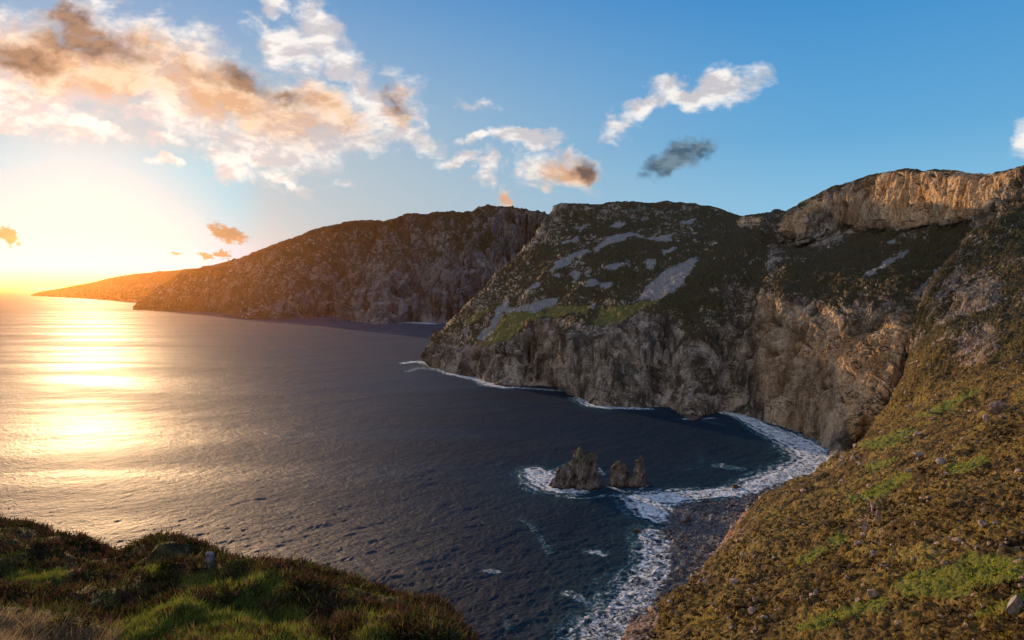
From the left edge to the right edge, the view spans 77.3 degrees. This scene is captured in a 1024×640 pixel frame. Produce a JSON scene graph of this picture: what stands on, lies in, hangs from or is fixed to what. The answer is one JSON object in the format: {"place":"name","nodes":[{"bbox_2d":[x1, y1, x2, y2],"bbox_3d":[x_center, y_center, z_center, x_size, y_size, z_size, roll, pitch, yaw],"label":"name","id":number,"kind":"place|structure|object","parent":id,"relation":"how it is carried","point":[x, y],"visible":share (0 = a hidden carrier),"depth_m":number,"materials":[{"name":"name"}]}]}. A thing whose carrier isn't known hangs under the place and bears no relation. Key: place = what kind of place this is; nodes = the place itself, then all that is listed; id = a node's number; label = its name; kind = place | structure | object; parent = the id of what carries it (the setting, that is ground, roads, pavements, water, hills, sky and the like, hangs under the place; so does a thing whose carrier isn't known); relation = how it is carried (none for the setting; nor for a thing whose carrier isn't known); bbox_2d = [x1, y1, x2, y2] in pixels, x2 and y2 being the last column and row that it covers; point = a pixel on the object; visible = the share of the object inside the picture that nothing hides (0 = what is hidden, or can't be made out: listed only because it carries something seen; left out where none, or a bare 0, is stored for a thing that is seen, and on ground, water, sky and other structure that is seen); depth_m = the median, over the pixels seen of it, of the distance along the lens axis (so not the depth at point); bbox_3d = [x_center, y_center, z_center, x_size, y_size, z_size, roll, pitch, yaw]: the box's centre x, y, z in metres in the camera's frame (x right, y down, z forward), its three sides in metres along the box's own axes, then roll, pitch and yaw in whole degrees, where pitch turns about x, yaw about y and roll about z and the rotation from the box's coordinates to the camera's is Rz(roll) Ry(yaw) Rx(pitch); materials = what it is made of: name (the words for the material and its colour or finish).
{"place":"outdoors","nodes":[
{"label":"outdoors","id":0,"kind":"place"},
{"bbox_2d":[30,268,195,300],"bbox_3d":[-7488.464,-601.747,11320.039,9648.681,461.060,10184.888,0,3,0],"label":"promontory hill","id":1,"kind":"structure","parent":0,"point":[136,287],"depth_m":8976.14,"materials":[{"name":"orange stone"}]},
{"bbox_2d":[0,524,463,639],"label":"clifftop ground","id":2,"kind":"structure","parent":0,"point":[170,547],"depth_m":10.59,"materials":[{"name":"green plant"}]},
{"bbox_2d":[203,551,216,568],"bbox_3d":[-5.122,4.137,10.837,0.210,0.436,0.152,0,3,0],"label":"standing stone","id":3,"kind":"object","parent":2,"relation":"on","point":[209,556],"visible":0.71,"depth_m":10.78,"materials":[{"name":"grey stone"}]},
{"bbox_2d":[0,511,486,639],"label":"heather","id":4,"kind":"object","parent":2,"relation":"on","point":[406,622],"visible":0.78,"depth_m":10.22,"materials":[{"name":"brown plant"}]},
{"bbox_2d":[133,204,548,323],"bbox_3d":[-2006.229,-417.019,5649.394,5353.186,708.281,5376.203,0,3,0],"label":"mountain","id":5,"kind":"structure","parent":0,"point":[438,267],"depth_m":3771.44,"materials":[{"name":"brown stone"}]},
{"bbox_2d":[0,287,829,639],"bbox_3d":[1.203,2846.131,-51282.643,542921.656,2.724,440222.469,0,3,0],"label":"sea","id":6,"kind":"structure","parent":0,"point":[388,455],"depth_m":674.54,"materials":[{"name":"liquid"}]},
{"bbox_2d":[548,446,600,490],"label":"sea stack","id":7,"kind":"object","parent":6,"relation":"in","point":[579,472],"visible":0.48,"depth_m":570.01,"materials":[{"name":"grey stone"}]},
{"bbox_2d":[609,455,648,487],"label":"sea stack","id":8,"kind":"object","parent":6,"relation":"in","point":[619,477],"visible":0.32,"depth_m":573.21,"materials":[{"name":"grey stone"}]},
{"bbox_2d":[684,415,704,420],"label":"sea rock","id":9,"kind":"object","parent":6,"relation":"in","point":[692,418],"visible":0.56,"depth_m":863.12,"materials":[{"name":"grey stone"}]},
{"bbox_2d":[0,0,1023,286],"label":"sky","id":10,"kind":"structure","parent":0,"point":[137,136],"materials":[{"name":"blue"}]},
{"bbox_2d":[619,476,795,631],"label":"beach","id":11,"kind":"structure","parent":0,"point":[681,561],"depth_m":452.85,"materials":[{"name":"stone"}]},
{"bbox_2d":[729,484,740,488],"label":"sea rock","id":12,"kind":"object","parent":11,"relation":"on","point":[733,486],"visible":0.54,"depth_m":568.87,"materials":[{"name":"grey stone"}]},
{"bbox_2d":[421,165,1023,456],"bbox_3d":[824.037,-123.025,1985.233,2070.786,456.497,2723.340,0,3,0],"label":"sea cliff","id":13,"kind":"structure","parent":0,"point":[800,317],"depth_m":1081.07,"materials":[{"name":"grey stone"}]},
{"bbox_2d":[624,202,1023,639],"bbox_3d":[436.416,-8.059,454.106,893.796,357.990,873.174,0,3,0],"label":"heather hillside","id":14,"kind":"structure","parent":0,"point":[974,289],"depth_m":262.92,"materials":[{"name":"brown plant"}]},
{"bbox_2d":[621,332,1023,639],"bbox_3d":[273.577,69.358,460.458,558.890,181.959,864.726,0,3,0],"label":"slope stones","id":15,"kind":"object","parent":14,"relation":"on","point":[981,523],"visible":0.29,"depth_m":226.80,"materials":[{"name":"grey stone"}]},
{"bbox_2d":[624,391,1023,639],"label":"heather tussocks","id":16,"kind":"object","parent":14,"relation":"on","point":[1000,631],"visible":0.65,"depth_m":171.56,"materials":[{"name":"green plant"}]},
{"bbox_2d":[855,597,861,602],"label":"boulder","id":17,"kind":"object","parent":14,"relation":"on","point":[858,599],"visible":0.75,"depth_m":139.49,"materials":[{"name":"grey stone"}]},
{"bbox_2d":[861,520,868,531],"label":"boulder","id":18,"kind":"object","parent":14,"relation":"on","point":[865,526],"visible":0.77,"depth_m":216.68,"materials":[{"name":"grey stone"}]},
{"bbox_2d":[870,500,874,511],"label":"boulder","id":19,"kind":"object","parent":14,"relation":"on","point":[872,504],"visible":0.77,"depth_m":245.47,"materials":[{"name":"grey stone"}]},
{"bbox_2d":[867,589,879,597],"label":"boulder","id":20,"kind":"object","parent":14,"relation":"on","point":[872,593],"visible":1,"depth_m":138.90,"materials":[{"name":"grey stone"}]},
{"bbox_2d":[876,509,880,521],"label":"boulder","id":21,"kind":"object","parent":14,"relation":"on","point":[878,516],"visible":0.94,"depth_m":215.17,"materials":[{"name":"grey stone"}]},
{"bbox_2d":[913,431,921,436],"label":"boulder","id":22,"kind":"object","parent":14,"relation":"on","point":[916,433],"visible":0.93,"depth_m":378.29,"materials":[{"name":"grey stone"}]},
{"bbox_2d":[912,452,923,456],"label":"boulder","id":23,"kind":"object","parent":14,"relation":"on","point":[917,454],"visible":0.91,"depth_m":327.82,"materials":[{"name":"grey stone"}]},
{"bbox_2d":[935,457,945,464],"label":"boulder","id":24,"kind":"object","parent":14,"relation":"on","point":[941,461],"visible":0.86,"depth_m":268.38,"materials":[{"name":"grey stone"}]},
{"bbox_2d":[951,537,962,544],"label":"boulder","id":25,"kind":"object","parent":14,"relation":"on","point":[957,540],"visible":0.92,"depth_m":152.15,"materials":[{"name":"grey stone"}]},
{"bbox_2d":[982,414,988,420],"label":"boulder","id":26,"kind":"object","parent":14,"relation":"on","point":[984,416],"visible":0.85,"depth_m":331.60,"materials":[{"name":"grey stone"}]},
{"bbox_2d":[989,400,1004,413],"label":"boulder","id":27,"kind":"object","parent":14,"relation":"on","point":[996,407],"visible":1,"depth_m":330.16,"materials":[{"name":"grey stone"}]},
{"bbox_2d":[1006,595,1023,614],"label":"boulder","id":28,"kind":"object","parent":14,"relation":"on","point":[1015,604],"visible":0.92,"depth_m":98.17,"materials":[{"name":"grey stone"}]}
]}

